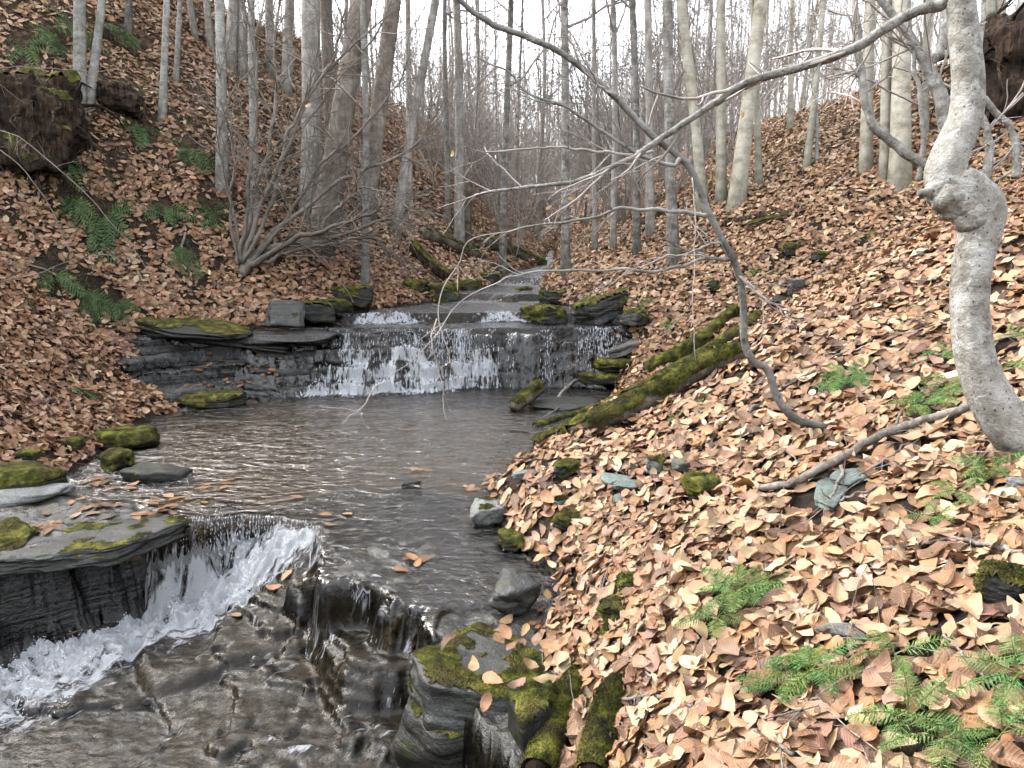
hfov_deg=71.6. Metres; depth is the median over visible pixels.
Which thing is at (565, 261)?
bare tree
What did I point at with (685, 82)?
bare shrub
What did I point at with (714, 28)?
bare sapling
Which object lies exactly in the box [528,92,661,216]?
bare shrub
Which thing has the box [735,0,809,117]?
bare tree
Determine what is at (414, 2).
bare shrub
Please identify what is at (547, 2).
bare tree
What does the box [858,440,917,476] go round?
fallen branch
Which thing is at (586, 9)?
bare shrub
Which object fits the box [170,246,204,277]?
fern
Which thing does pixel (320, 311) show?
mossy stone
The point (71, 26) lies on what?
fern
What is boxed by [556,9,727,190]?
bare shrub
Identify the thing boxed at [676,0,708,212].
bare tree
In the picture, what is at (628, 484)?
stone
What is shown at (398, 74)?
bare tree
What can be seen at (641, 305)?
fern
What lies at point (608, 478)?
stone
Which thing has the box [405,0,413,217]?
bare tree
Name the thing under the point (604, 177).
bare shrub
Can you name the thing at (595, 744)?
mossy log
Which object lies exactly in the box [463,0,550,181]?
bare tree
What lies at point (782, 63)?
bare tree
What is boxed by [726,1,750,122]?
bare sapling
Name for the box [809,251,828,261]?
mossy stone
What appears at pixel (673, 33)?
bare tree
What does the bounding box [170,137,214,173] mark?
fern
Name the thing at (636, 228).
bare tree
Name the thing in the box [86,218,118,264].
fern
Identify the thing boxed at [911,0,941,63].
bare sapling
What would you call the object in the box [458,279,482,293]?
mossy stone
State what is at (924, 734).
fern
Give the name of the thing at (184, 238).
fallen branch
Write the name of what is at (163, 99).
bare tree
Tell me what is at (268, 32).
bare tree
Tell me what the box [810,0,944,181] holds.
sapling
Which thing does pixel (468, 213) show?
broken snag
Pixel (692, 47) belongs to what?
bare shrub
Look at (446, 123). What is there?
bare tree
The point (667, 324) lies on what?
fern
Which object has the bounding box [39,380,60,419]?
fallen branch
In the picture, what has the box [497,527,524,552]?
mossy stone
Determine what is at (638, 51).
bare tree
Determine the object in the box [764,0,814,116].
bare tree
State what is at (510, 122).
bare shrub
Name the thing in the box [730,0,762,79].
bare tree
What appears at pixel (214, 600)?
stream water
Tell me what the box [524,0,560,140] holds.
bare tree
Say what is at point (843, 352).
fallen branch
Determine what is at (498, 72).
bare tree
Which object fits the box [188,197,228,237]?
fern
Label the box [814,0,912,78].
bare tree
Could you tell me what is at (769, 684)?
fern
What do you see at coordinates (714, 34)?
bare shrub
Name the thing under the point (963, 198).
crooked beech
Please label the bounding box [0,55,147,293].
bare sapling
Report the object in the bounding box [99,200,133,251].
fern
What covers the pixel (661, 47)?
bare shrub
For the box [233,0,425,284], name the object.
bare tree
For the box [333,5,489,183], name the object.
bare shrub
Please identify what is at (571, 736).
fallen branch
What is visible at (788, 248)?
mossy stone
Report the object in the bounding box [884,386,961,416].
fern
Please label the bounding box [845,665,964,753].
fern
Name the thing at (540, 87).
bare tree
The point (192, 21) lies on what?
bare tree
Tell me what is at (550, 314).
mossy stone
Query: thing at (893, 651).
dry stalk
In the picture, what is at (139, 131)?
fern
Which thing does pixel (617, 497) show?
stone
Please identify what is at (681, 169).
bare shrub
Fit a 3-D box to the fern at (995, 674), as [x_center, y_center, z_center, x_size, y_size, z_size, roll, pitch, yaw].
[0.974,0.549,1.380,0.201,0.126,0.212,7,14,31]
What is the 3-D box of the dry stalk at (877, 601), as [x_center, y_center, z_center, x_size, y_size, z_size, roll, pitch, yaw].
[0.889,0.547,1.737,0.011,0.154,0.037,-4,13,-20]
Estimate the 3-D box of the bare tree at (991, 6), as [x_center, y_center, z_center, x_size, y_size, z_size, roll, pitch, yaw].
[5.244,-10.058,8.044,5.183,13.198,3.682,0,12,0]
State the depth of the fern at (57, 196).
7.15 m
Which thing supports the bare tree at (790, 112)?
on the ground at (804, 500)
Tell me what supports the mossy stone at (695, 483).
on the ground at (804, 500)
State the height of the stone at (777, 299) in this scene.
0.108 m
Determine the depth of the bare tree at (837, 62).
31.70 m
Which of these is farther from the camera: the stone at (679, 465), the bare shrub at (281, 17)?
the bare shrub at (281, 17)
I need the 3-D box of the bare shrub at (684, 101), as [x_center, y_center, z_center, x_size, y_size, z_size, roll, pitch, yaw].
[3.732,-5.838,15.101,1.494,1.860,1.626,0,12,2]
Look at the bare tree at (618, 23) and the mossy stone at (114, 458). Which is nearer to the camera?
the mossy stone at (114, 458)
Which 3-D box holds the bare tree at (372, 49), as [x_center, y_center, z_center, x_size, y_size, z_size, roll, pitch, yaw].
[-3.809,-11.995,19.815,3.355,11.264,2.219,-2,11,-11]
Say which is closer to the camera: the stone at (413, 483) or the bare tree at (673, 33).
the stone at (413, 483)
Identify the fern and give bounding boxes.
[4,33,62,70]
[30,23,66,57]
[30,271,86,298]
[46,4,109,54]
[50,161,86,194]
[60,194,98,233]
[66,387,97,399]
[77,288,118,328]
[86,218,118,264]
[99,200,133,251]
[100,298,139,327]
[104,23,140,50]
[119,117,164,149]
[143,201,195,227]
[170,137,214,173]
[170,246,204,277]
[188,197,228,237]
[262,184,292,205]
[637,297,651,308]
[658,319,674,330]
[674,587,749,639]
[698,563,788,617]
[736,662,816,701]
[743,266,761,276]
[745,635,868,705]
[754,569,792,602]
[810,373,842,391]
[818,356,877,395]
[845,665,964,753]
[849,629,959,674]
[877,704,1003,767]
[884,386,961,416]
[904,500,964,526]
[919,342,952,358]
[919,373,961,394]
[929,471,995,505]
[948,695,1023,767]
[949,451,1023,478]
[949,633,1023,708]
[994,324,1023,338]
[1001,356,1023,369]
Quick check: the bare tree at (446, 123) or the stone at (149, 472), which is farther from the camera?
the bare tree at (446, 123)
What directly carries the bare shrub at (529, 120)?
on the ground at (804, 500)
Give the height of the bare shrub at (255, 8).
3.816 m
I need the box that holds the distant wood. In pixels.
[224,0,1021,196]
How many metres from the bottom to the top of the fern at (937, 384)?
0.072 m
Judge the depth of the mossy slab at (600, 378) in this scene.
7.02 m
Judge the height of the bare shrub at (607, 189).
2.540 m
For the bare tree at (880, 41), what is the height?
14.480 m
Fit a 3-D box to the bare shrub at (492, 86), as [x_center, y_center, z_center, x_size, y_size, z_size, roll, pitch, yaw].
[-0.357,-5.467,13.959,3.818,3.355,2.607,11,16,43]
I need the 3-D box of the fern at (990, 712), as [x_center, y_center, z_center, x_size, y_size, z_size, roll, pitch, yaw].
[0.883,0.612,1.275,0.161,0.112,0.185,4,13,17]
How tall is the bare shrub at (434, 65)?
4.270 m
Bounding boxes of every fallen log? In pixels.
[102,26,139,58]
[370,280,441,290]
[405,240,450,280]
[417,225,479,257]
[483,235,547,268]
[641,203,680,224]
[724,209,793,226]
[747,211,788,230]
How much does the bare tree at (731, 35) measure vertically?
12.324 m
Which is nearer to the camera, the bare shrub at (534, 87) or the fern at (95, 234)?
the fern at (95, 234)
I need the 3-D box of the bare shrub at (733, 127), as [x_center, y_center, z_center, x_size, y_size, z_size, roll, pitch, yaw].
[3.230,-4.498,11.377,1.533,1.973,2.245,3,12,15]
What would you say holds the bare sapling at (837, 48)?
on the ground at (804, 500)
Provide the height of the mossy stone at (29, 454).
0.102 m
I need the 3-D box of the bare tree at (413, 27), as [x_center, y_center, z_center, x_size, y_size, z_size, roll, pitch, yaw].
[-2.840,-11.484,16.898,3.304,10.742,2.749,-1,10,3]
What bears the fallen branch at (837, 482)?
on the ground at (804, 500)
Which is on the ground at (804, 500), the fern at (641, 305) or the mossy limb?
the mossy limb
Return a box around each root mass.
[0,59,138,209]
[86,64,158,126]
[911,0,1023,143]
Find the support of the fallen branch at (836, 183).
on the ground at (804, 500)
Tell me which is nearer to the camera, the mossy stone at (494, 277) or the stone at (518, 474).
the stone at (518, 474)
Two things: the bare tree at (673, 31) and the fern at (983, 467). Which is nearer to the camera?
the fern at (983, 467)
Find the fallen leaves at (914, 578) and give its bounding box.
[0,0,1023,767]
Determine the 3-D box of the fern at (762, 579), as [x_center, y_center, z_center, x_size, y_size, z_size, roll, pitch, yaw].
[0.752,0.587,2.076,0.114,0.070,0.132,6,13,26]
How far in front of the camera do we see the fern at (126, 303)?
6.64 m
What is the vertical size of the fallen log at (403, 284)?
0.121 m
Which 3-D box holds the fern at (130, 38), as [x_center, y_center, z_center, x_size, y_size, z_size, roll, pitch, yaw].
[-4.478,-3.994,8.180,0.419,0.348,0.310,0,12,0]
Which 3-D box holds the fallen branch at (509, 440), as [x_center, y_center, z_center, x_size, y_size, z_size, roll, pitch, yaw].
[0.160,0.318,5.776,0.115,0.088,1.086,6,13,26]
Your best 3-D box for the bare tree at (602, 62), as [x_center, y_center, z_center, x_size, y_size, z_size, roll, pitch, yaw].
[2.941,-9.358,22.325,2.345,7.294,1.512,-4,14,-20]
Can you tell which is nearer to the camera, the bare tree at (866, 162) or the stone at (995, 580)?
the stone at (995, 580)
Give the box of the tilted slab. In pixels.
[265,299,304,328]
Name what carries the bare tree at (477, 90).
on the ground at (804, 500)
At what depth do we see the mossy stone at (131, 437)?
5.04 m
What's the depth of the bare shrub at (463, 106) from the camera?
16.45 m
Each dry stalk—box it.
[871,576,878,635]
[886,630,897,670]
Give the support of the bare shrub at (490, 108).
on the ground at (804, 500)
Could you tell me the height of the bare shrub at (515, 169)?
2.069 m
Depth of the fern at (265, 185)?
8.10 m
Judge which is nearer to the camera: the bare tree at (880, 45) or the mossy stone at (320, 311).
the mossy stone at (320, 311)
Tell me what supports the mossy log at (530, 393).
on the rock slab at (568, 404)
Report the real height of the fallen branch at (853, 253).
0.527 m
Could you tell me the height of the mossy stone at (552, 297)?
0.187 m
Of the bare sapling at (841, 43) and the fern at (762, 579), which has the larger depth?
the bare sapling at (841, 43)
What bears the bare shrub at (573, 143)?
on the ground at (804, 500)
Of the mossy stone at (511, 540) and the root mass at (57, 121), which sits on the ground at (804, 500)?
the root mass at (57, 121)
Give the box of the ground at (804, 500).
[0,0,1023,766]
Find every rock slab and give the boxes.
[0,460,67,488]
[0,483,75,506]
[0,514,191,575]
[0,516,40,550]
[131,317,252,339]
[142,330,291,352]
[529,397,598,411]
[599,339,642,357]
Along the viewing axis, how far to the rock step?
6.81 m
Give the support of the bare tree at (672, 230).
on the ground at (804, 500)
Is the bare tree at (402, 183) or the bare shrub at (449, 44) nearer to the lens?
the bare tree at (402, 183)
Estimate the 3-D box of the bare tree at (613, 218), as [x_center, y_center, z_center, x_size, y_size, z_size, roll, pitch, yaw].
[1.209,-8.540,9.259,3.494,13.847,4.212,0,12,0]
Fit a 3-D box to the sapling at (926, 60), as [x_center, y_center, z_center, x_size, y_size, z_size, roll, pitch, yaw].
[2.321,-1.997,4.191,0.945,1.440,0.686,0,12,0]
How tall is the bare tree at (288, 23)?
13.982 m
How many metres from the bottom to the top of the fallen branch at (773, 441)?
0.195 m
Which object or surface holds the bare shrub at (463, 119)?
on the ground at (804, 500)
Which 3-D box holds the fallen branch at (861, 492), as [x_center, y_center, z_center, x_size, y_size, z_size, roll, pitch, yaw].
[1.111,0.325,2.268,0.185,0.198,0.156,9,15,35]
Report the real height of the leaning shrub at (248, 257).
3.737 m
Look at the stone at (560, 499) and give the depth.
3.49 m
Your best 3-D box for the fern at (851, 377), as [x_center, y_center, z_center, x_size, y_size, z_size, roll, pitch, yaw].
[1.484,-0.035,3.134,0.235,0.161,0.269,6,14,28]
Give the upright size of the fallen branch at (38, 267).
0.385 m
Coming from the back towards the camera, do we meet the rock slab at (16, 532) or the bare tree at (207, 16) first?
the bare tree at (207, 16)
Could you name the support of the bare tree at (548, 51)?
on the ground at (804, 500)
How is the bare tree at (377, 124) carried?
on the ground at (804, 500)
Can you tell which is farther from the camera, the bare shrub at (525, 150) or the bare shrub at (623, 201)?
the bare shrub at (525, 150)
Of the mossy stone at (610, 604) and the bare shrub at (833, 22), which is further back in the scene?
the bare shrub at (833, 22)
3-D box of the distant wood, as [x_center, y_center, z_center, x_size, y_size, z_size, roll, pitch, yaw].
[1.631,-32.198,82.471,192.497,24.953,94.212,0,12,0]
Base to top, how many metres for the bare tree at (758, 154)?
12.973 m
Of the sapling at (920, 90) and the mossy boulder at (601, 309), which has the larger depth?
the mossy boulder at (601, 309)
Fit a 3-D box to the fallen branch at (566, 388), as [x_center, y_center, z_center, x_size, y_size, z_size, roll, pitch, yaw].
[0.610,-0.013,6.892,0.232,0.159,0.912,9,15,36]
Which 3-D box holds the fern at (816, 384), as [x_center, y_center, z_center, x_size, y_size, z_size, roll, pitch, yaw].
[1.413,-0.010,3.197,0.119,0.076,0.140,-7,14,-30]
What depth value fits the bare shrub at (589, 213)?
14.66 m
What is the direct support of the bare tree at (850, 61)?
on the ground at (804, 500)
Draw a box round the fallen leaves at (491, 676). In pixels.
[441,623,560,718]
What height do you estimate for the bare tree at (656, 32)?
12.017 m
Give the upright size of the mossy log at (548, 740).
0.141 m
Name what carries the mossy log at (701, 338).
on the ground at (804, 500)
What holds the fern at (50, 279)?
on the ground at (804, 500)
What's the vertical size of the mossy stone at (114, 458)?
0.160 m
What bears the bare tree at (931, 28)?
on the ground at (804, 500)
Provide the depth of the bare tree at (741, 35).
30.46 m
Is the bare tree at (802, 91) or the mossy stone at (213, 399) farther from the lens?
the bare tree at (802, 91)
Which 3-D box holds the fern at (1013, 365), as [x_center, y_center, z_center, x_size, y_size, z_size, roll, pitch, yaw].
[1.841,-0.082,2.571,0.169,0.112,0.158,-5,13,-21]
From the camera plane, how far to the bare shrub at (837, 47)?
16.06 m
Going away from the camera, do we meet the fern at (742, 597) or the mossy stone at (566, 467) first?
the fern at (742, 597)
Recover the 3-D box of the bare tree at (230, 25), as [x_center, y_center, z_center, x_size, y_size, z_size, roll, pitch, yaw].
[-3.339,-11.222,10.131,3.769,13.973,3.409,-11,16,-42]
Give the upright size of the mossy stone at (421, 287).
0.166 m
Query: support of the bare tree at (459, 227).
on the ground at (804, 500)
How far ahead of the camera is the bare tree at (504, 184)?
11.14 m
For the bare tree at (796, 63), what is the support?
on the ground at (804, 500)
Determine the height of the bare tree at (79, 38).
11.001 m
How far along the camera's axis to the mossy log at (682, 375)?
3.98 m
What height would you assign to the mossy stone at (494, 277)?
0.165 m
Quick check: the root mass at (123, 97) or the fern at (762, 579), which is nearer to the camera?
the fern at (762, 579)
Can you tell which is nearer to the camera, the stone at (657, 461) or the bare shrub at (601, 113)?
the stone at (657, 461)
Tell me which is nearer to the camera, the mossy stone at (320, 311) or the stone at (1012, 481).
the stone at (1012, 481)
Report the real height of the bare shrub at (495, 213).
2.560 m
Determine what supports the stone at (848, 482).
on the stone at (826, 485)
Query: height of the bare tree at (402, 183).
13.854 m
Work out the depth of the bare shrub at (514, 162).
14.64 m
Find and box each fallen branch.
[0,260,99,298]
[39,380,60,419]
[95,188,166,216]
[127,251,147,292]
[180,232,192,279]
[505,406,560,442]
[544,361,579,380]
[557,371,599,396]
[564,672,581,738]
[578,693,794,756]
[598,574,667,689]
[638,698,648,767]
[733,256,804,296]
[748,367,820,412]
[769,439,799,462]
[799,167,857,207]
[801,318,949,368]
[806,464,844,516]
[813,222,941,276]
[838,449,895,502]
[851,334,1023,400]
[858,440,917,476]
[881,536,1021,554]
[942,633,1023,713]
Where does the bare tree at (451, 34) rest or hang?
on the ground at (804, 500)
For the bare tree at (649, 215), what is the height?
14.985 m
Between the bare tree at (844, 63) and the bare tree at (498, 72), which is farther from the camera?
the bare tree at (844, 63)
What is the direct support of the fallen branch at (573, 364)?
on the stream bed
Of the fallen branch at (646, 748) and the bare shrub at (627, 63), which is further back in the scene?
the bare shrub at (627, 63)
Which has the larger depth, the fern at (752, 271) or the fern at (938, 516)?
the fern at (752, 271)
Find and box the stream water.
[0,252,630,767]
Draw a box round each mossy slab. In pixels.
[575,372,623,384]
[592,356,632,372]
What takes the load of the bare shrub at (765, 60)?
on the ground at (804, 500)
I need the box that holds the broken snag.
[464,181,471,245]
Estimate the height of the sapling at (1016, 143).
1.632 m
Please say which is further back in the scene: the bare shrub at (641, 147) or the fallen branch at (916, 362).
the bare shrub at (641, 147)
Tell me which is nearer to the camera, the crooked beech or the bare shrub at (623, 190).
the crooked beech
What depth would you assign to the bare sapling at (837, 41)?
16.72 m
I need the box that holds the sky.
[224,0,1017,188]
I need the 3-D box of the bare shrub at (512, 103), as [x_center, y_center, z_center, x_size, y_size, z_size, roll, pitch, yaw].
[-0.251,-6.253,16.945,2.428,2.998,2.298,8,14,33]
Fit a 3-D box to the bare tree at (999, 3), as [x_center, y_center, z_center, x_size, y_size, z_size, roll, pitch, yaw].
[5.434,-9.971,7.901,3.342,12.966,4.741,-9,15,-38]
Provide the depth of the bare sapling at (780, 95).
22.81 m
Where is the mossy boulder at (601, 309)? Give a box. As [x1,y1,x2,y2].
[566,287,631,329]
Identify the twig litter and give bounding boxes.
[0,169,1023,767]
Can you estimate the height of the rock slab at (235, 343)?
0.300 m
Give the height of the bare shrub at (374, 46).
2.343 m
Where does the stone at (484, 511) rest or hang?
on the ground at (804, 500)
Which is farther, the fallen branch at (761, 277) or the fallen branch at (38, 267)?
the fallen branch at (761, 277)
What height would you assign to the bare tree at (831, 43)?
11.875 m
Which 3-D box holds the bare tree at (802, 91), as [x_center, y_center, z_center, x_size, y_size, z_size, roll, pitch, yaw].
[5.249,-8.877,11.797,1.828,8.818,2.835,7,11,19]
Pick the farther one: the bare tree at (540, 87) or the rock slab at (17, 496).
the bare tree at (540, 87)
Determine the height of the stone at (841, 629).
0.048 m
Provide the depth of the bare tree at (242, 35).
9.48 m
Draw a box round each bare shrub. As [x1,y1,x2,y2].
[224,0,274,21]
[224,0,300,40]
[225,0,343,47]
[246,0,299,36]
[246,0,425,91]
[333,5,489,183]
[334,5,420,91]
[367,0,498,159]
[367,1,530,179]
[370,0,483,120]
[374,39,488,163]
[394,37,475,129]
[394,71,472,156]
[396,0,525,120]
[396,0,557,179]
[398,71,499,182]
[401,0,537,145]
[401,32,501,136]
[402,45,556,180]
[412,4,575,189]
[412,31,506,128]
[415,95,556,229]
[418,56,496,160]
[419,47,585,218]
[422,113,527,213]
[425,43,493,127]
[427,44,494,133]
[429,30,587,201]
[434,78,511,148]
[439,23,627,246]
[450,61,555,182]
[450,153,559,259]
[453,105,546,215]
[454,88,515,172]
[465,80,513,138]
[465,128,558,225]
[466,60,628,236]
[467,77,604,231]
[482,90,537,171]
[483,109,560,198]
[487,119,556,201]
[489,0,713,223]
[494,47,619,206]
[497,167,558,232]
[510,87,589,214]
[510,134,586,227]
[512,66,606,198]
[524,91,632,207]
[526,24,746,212]
[526,153,570,215]
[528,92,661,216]
[531,100,609,201]
[532,79,663,224]
[534,0,737,207]
[536,21,734,215]
[539,126,597,219]
[541,72,654,217]
[544,96,659,223]
[545,7,684,226]
[545,18,678,224]
[547,52,681,212]
[550,142,589,205]
[553,0,731,183]
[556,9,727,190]
[569,135,618,216]
[570,117,644,206]
[571,106,660,198]
[591,0,832,191]
[599,0,750,142]
[599,27,782,189]
[600,4,814,191]
[609,108,688,196]
[620,14,746,178]
[620,30,728,184]
[627,43,713,158]
[656,0,850,157]
[662,68,704,125]
[672,0,787,139]
[673,0,852,162]
[675,38,745,163]
[690,13,801,118]
[701,0,863,132]
[713,41,796,130]
[726,0,833,123]
[728,54,787,113]
[731,0,839,114]
[773,0,881,109]
[777,0,936,104]
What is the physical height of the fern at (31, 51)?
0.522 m
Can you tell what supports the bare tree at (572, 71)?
on the ground at (804, 500)
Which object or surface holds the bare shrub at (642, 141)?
on the ground at (804, 500)
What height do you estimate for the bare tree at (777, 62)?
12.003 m
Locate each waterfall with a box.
[0,514,321,738]
[295,327,626,398]
[366,310,530,323]
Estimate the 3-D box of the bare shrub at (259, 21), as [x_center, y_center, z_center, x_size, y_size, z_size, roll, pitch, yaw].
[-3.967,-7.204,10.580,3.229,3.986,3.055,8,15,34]
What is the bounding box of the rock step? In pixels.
[237,327,338,346]
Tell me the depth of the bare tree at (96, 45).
7.23 m
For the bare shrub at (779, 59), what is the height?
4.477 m
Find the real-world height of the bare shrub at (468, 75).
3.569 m
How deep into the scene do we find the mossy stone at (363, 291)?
7.75 m
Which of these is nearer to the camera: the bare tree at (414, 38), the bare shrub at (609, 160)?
the bare shrub at (609, 160)
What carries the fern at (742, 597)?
on the ground at (804, 500)
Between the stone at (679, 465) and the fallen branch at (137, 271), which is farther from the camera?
the fallen branch at (137, 271)
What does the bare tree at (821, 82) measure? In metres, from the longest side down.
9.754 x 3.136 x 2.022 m
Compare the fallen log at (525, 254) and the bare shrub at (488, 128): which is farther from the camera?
the bare shrub at (488, 128)
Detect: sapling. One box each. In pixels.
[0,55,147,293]
[305,0,832,445]
[673,0,735,166]
[684,0,741,86]
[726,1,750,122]
[761,24,786,119]
[795,0,857,161]
[795,0,926,171]
[809,0,864,99]
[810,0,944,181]
[812,0,852,99]
[825,0,863,99]
[827,0,1008,132]
[892,0,1023,186]
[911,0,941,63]
[912,0,941,64]
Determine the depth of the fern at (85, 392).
5.59 m
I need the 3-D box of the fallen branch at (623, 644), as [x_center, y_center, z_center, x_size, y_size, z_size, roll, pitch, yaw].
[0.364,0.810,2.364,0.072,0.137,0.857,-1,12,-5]
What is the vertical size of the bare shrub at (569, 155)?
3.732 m
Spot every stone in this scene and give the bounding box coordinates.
[14,448,44,460]
[56,435,87,453]
[95,424,159,450]
[100,446,135,474]
[120,462,195,488]
[175,390,246,407]
[301,300,335,322]
[313,298,352,317]
[326,284,372,307]
[401,479,421,488]
[403,279,428,292]
[427,282,459,303]
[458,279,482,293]
[470,496,505,526]
[479,271,500,282]
[488,567,540,615]
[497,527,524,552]
[506,679,555,757]
[512,469,535,478]
[515,286,533,294]
[520,304,567,324]
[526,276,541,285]
[538,289,566,304]
[551,507,579,530]
[554,456,580,478]
[554,494,568,505]
[596,593,625,618]
[599,472,631,484]
[612,479,640,489]
[612,493,625,502]
[615,571,634,589]
[619,308,650,325]
[645,454,665,473]
[671,457,689,472]
[679,470,720,498]
[707,279,719,290]
[772,296,789,303]
[780,242,800,255]
[787,278,804,295]
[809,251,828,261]
[814,477,847,510]
[815,622,865,642]
[829,468,867,486]
[973,557,1023,603]
[1005,476,1023,487]
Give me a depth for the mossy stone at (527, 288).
9.34 m
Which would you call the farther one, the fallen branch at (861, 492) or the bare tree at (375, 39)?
the bare tree at (375, 39)
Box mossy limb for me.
[595,589,621,641]
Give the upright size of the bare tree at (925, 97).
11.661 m
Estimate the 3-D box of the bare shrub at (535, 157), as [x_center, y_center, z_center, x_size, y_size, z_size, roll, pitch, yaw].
[0.438,-3.862,11.595,2.649,3.410,3.880,4,13,18]
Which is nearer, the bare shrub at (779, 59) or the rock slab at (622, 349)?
the rock slab at (622, 349)
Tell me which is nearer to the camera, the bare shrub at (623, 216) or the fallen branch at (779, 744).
the fallen branch at (779, 744)
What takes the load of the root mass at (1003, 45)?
on the ground at (804, 500)
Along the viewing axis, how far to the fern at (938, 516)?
2.03 m
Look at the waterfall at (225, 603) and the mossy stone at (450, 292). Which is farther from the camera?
the mossy stone at (450, 292)
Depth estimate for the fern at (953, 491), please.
2.07 m
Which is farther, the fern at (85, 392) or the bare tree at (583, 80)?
the bare tree at (583, 80)
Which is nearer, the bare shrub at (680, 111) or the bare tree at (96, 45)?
the bare tree at (96, 45)
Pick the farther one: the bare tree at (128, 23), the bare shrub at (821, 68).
the bare shrub at (821, 68)
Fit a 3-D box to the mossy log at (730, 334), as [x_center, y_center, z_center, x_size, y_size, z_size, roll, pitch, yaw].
[1.344,-0.086,5.671,2.301,0.909,1.106,-4,13,-19]
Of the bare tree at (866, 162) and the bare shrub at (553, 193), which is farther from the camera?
the bare shrub at (553, 193)
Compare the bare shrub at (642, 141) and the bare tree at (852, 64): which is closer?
the bare shrub at (642, 141)
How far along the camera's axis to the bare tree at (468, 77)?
17.64 m
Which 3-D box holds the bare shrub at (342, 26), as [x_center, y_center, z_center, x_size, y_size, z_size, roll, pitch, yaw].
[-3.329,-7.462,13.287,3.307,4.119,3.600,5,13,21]
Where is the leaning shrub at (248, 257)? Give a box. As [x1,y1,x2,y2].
[158,0,458,302]
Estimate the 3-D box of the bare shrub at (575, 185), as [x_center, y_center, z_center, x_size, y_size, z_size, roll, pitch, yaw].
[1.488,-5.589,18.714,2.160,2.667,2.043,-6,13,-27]
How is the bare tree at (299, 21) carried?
on the ground at (804, 500)
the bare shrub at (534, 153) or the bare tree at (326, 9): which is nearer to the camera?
the bare tree at (326, 9)
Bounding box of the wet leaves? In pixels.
[31,325,635,650]
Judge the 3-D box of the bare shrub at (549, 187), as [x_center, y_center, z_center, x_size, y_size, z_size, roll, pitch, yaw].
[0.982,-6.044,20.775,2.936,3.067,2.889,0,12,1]
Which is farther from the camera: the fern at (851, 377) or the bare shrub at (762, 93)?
the bare shrub at (762, 93)
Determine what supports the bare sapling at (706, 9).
on the ground at (804, 500)
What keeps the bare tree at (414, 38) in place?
on the ground at (804, 500)
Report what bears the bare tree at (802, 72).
on the ground at (804, 500)
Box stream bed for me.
[0,260,632,767]
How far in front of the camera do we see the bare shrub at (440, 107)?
13.33 m
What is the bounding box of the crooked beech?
[433,0,1023,456]
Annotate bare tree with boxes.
[73,0,87,116]
[87,0,105,118]
[124,0,132,43]
[158,0,169,125]
[173,0,182,82]
[186,0,198,42]
[203,0,215,55]
[214,0,229,198]
[225,0,238,74]
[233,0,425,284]
[237,0,247,80]
[247,0,259,218]
[265,0,276,79]
[280,0,293,100]
[283,0,348,56]
[298,0,322,222]
[308,0,372,262]
[320,0,342,221]
[333,0,435,87]
[344,0,348,31]
[356,0,400,224]
[361,2,420,89]
[366,41,371,93]
[367,1,412,100]
[370,0,463,100]
[371,30,416,105]
[390,0,438,239]
[397,0,426,86]
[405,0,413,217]
[411,0,505,185]
[418,0,514,151]
[429,0,560,275]
[436,0,484,133]
[442,0,517,228]
[448,0,535,169]
[452,0,464,241]
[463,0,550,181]
[471,0,529,159]
[472,1,529,123]
[502,47,529,140]
[511,0,542,177]
[515,0,598,214]
[521,0,573,216]
[522,0,597,251]
[523,0,560,171]
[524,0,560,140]
[529,3,589,209]
[535,0,641,257]
[536,0,626,243]
[560,0,707,277]
[568,0,611,212]
[569,0,675,251]
[577,0,629,199]
[591,1,628,141]
[619,0,693,149]
[619,2,662,140]
[636,1,740,153]
[640,0,706,163]
[643,0,706,76]
[644,0,654,239]
[663,0,680,272]
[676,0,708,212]
[687,0,749,150]
[700,0,748,128]
[702,0,737,157]
[715,0,727,207]
[725,0,767,213]
[726,0,783,121]
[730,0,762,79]
[733,0,774,111]
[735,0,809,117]
[742,0,892,182]
[749,0,762,184]
[760,1,798,121]
[763,0,818,115]
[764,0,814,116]
[770,1,801,113]
[772,0,813,110]
[773,0,815,109]
[776,1,799,113]
[784,10,811,109]
[787,0,794,132]
[802,0,825,173]
[806,0,847,105]
[808,1,853,97]
[809,1,857,97]
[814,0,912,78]
[814,3,860,99]
[824,0,857,99]
[830,19,880,92]
[858,0,875,176]
[858,1,940,84]
[874,8,880,74]
[887,0,912,196]
[912,0,940,35]
[913,0,934,49]
[920,0,929,137]
[986,0,996,16]
[996,0,1006,13]
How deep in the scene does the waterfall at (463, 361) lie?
7.00 m
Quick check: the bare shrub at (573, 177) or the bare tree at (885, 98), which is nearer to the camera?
the bare tree at (885, 98)
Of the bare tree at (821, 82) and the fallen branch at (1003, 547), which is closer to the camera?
the fallen branch at (1003, 547)
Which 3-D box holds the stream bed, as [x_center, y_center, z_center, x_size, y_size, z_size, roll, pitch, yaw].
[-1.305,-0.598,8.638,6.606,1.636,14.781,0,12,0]
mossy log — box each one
[509,379,545,412]
[519,664,582,767]
[532,309,762,429]
[532,337,745,445]
[573,671,626,767]
[643,303,739,372]
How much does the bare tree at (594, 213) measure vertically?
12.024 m
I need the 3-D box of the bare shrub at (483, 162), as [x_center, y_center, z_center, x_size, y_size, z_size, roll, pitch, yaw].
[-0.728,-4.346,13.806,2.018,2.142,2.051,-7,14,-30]
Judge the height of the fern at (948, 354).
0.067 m
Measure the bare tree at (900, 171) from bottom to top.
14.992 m
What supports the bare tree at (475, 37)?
on the ground at (804, 500)
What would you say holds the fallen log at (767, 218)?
on the ground at (804, 500)
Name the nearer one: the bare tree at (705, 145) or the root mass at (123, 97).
the root mass at (123, 97)
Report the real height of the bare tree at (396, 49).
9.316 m
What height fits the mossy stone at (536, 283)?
0.167 m
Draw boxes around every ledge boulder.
[392,700,465,767]
[407,622,553,737]
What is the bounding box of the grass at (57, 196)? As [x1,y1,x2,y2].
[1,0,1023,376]

